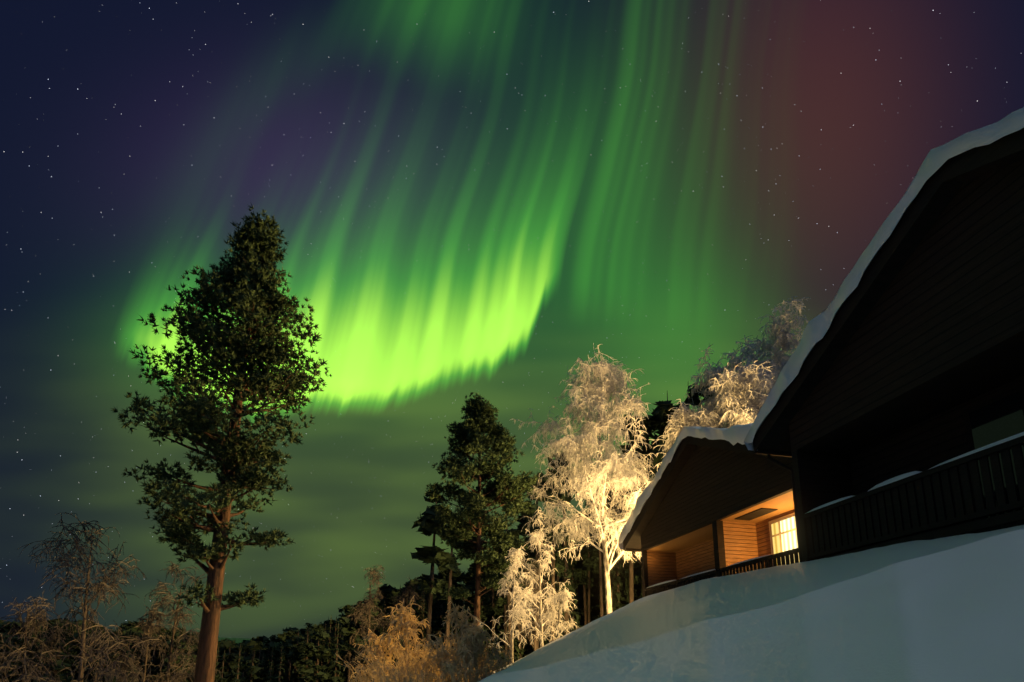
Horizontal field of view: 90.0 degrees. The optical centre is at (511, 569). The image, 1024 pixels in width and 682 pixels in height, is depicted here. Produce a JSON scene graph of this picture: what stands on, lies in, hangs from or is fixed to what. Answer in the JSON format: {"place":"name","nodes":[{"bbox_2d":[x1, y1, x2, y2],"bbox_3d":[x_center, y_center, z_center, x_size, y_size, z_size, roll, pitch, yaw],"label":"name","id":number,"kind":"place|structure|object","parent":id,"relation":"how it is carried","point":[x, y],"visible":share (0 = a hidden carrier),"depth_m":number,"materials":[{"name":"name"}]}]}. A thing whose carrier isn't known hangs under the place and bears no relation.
{"place":"outdoors","nodes":[
{"label":"outdoors","id":0,"kind":"place"},
{"bbox_2d":[0,0,1023,638],"label":"sky","id":1,"kind":"structure","parent":0,"point":[467,197],"materials":[{"name":"green"}]},
{"bbox_2d":[218,525,1023,681],"bbox_3d":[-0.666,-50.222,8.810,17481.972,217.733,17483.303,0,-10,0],"label":"snow terrain","id":2,"kind":"structure","parent":0,"point":[948,609],"depth_m":3.77,"materials":[{"name":"white snow"}]},
{"bbox_2d":[0,589,74,681],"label":"bare birch","id":3,"kind":"object","parent":2,"relation":"on","point":[32,616],"visible":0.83,"depth_m":17.98,"materials":[{"name":"brown plant"}]},
{"bbox_2d":[0,512,163,681],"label":"bare birch","id":4,"kind":"object","parent":2,"relation":"on","point":[87,617],"visible":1,"depth_m":16.73,"materials":[{"name":"brown plant"}]},
{"bbox_2d":[102,600,186,681],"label":"bare birch","id":5,"kind":"object","parent":2,"relation":"on","point":[147,628],"visible":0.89,"depth_m":19.19,"materials":[{"name":"brown plant"}]},
{"bbox_2d":[130,561,220,681],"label":"bare birch","id":6,"kind":"object","parent":2,"relation":"on","point":[174,619],"visible":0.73,"depth_m":21.59,"materials":[{"name":"brown plant"}]},
{"bbox_2d":[111,204,331,681],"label":"pine","id":7,"kind":"object","parent":2,"relation":"on","point":[237,457],"visible":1,"depth_m":17.48,"materials":[{"name":"green plant"}]},
{"bbox_2d":[0,384,723,681],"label":"forest","id":8,"kind":"object","parent":2,"relation":"on","point":[309,652],"visible":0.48,"depth_m":47.36,"materials":[{"name":"green plant"}]},
{"bbox_2d":[344,565,391,681],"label":"bare birch","id":9,"kind":"object","parent":2,"relation":"on","point":[370,596],"visible":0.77,"depth_m":32.39,"materials":[{"name":"brown plant"}]},
{"bbox_2d":[349,628,397,681],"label":"frosted shrub","id":10,"kind":"object","parent":2,"relation":"on","point":[377,642],"visible":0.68,"depth_m":12.77,"materials":[{"name":"plant"}]},
{"bbox_2d":[335,653,431,681],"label":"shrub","id":11,"kind":"object","parent":2,"relation":"on","point":[373,675],"visible":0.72,"depth_m":11.26,"materials":[{"name":"plant"}]},
{"bbox_2d":[354,646,433,681],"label":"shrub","id":12,"kind":"object","parent":2,"relation":"on","point":[367,657],"visible":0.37,"depth_m":12.16,"materials":[{"name":"plant"}]},
{"bbox_2d":[366,595,433,680],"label":"frosted shrub","id":13,"kind":"object","parent":2,"relation":"on","point":[406,633],"visible":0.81,"depth_m":12.52,"materials":[{"name":"frost-covered twigs"}]},
{"bbox_2d":[379,577,433,678],"bbox_3d":[-5.905,4.356,29.155,2.289,7.996,3.358,-3,-10,15],"label":"bare birch","id":14,"kind":"object","parent":2,"relation":"on","point":[406,596],"visible":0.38,"depth_m":29.16,"materials":[{"name":"brown plant"}]},
{"bbox_2d":[368,658,451,681],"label":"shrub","id":15,"kind":"object","parent":2,"relation":"on","point":[419,677],"visible":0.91,"depth_m":9.93,"materials":[{"name":"plant"}]},
{"bbox_2d":[389,637,452,681],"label":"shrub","id":16,"kind":"object","parent":2,"relation":"on","point":[398,653],"visible":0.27,"depth_m":11.75,"materials":[{"name":"plant"}]},
{"bbox_2d":[397,633,487,681],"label":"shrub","id":17,"kind":"object","parent":2,"relation":"on","point":[434,668],"visible":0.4,"depth_m":11.44,"materials":[{"name":"plant"}]},
{"bbox_2d":[415,601,494,676],"bbox_3d":[-1.242,1.788,11.247,1.788,2.262,1.452,0,-10,0],"label":"frosted shrub","id":18,"kind":"object","parent":2,"relation":"on","point":[463,624],"visible":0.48,"depth_m":11.28,"materials":[{"name":"frost-covered twigs"}]},
{"bbox_2d":[426,642,501,681],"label":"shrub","id":19,"kind":"object","parent":2,"relation":"on","point":[439,652],"visible":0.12,"depth_m":11.03,"materials":[{"name":"plant"}]},
{"bbox_2d":[439,621,510,681],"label":"frosted shrub","id":20,"kind":"object","parent":2,"relation":"on","point":[476,645],"visible":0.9,"depth_m":10.21,"materials":[{"name":"frost-covered twigs"}]},
{"bbox_2d":[441,650,517,681],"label":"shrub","id":21,"kind":"object","parent":2,"relation":"on","point":[482,673],"visible":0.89,"depth_m":9.67,"materials":[{"name":"plant"}]},
{"bbox_2d":[424,392,538,635],"bbox_3d":[-1.434,-1.675,27.778,6.154,16.555,6.904,6,-12,-31],"label":"pine","id":22,"kind":"object","parent":2,"relation":"on","point":[471,437],"visible":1,"depth_m":27.58,"materials":[{"name":"green plant"}]},
{"bbox_2d":[476,545,540,663],"bbox_3d":[-0.241,1.960,25.103,3.240,6.498,2.286,0,-10,0],"label":"frosted tree","id":23,"kind":"object","parent":2,"relation":"on","point":[517,554],"visible":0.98,"depth_m":24.99,"materials":[{"name":"white plant"}]},
{"bbox_2d":[505,560,557,651],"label":"frosted tree","id":24,"kind":"object","parent":2,"relation":"on","point":[535,590],"visible":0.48,"depth_m":29.80,"materials":[{"name":"beige plant"}]},
{"bbox_2d":[515,507,569,647],"bbox_3d":[1.361,0.910,27.124,2.746,8.630,2.536,-9,-13,41],"label":"frosted tree","id":25,"kind":"object","parent":2,"relation":"on","point":[535,538],"visible":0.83,"depth_m":27.32,"materials":[{"name":"white plant"}]},
{"bbox_2d":[529,588,577,644],"bbox_3d":[2.079,2.324,22.048,1.816,3.107,3.179,4,-11,-21],"label":"birch shrub","id":26,"kind":"object","parent":2,"relation":"on","point":[564,595],"visible":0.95,"depth_m":22.08,"materials":[{"name":"beige plant"}]},
{"bbox_2d":[510,343,654,614],"bbox_3d":[5.102,-4.507,30.338,10.044,17.706,8.492,-7,-12,37],"label":"frosted tree","id":27,"kind":"object","parent":2,"relation":"on","point":[604,385],"visible":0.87,"depth_m":29.97,"materials":[{"name":"white plant"}]},
{"bbox_2d":[649,399,730,469],"bbox_3d":[10.311,-3.268,29.148,6.118,13.431,6.939,0,-10,0],"label":"frosted birch","id":28,"kind":"object","parent":2,"relation":"on","point":[677,426],"visible":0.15,"depth_m":29.77,"materials":[{"name":"white plant"}]},
{"bbox_2d":[635,343,777,485],"bbox_3d":[12.122,-5.089,30.279,9.576,17.234,8.263,0,-10,0],"label":"frosted birch","id":29,"kind":"object","parent":2,"relation":"on","point":[714,372],"visible":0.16,"depth_m":31.34,"materials":[{"name":"white plant"}]},
{"bbox_2d":[618,423,798,596],"bbox_3d":[11.398,-0.383,17.856,11.887,8.652,10.178,2,-10,-14],"label":"cabin","id":30,"kind":"object","parent":2,"relation":"on","point":[711,502],"visible":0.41,"depth_m":16.43,"materials":[{"name":"brown wood"}]},
{"bbox_2d":[708,360,776,425],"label":"frosted birch","id":31,"kind":"object","parent":2,"relation":"on","point":[746,411],"visible":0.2,"depth_m":28.07,"materials":[{"name":"white plant"}]},
{"bbox_2d":[687,296,810,427],"bbox_3d":[15.299,-6.571,31.403,11.407,20.038,9.972,0,-10,0],"label":"frosted birch","id":32,"kind":"object","parent":2,"relation":"on","point":[781,341],"visible":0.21,"depth_m":31.13,"materials":[{"name":"white plant"}]},
{"bbox_2d":[762,348,793,394],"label":"frosted birch","id":33,"kind":"object","parent":2,"relation":"on","point":[780,360],"visible":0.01,"depth_m":33.80,"materials":[{"name":"white plant"}]},
{"bbox_2d":[744,107,1023,561],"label":"cabin","id":34,"kind":"object","parent":2,"relation":"on","point":[891,412],"visible":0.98,"depth_m":7.24,"materials":[{"name":"brown wood"}]}
]}

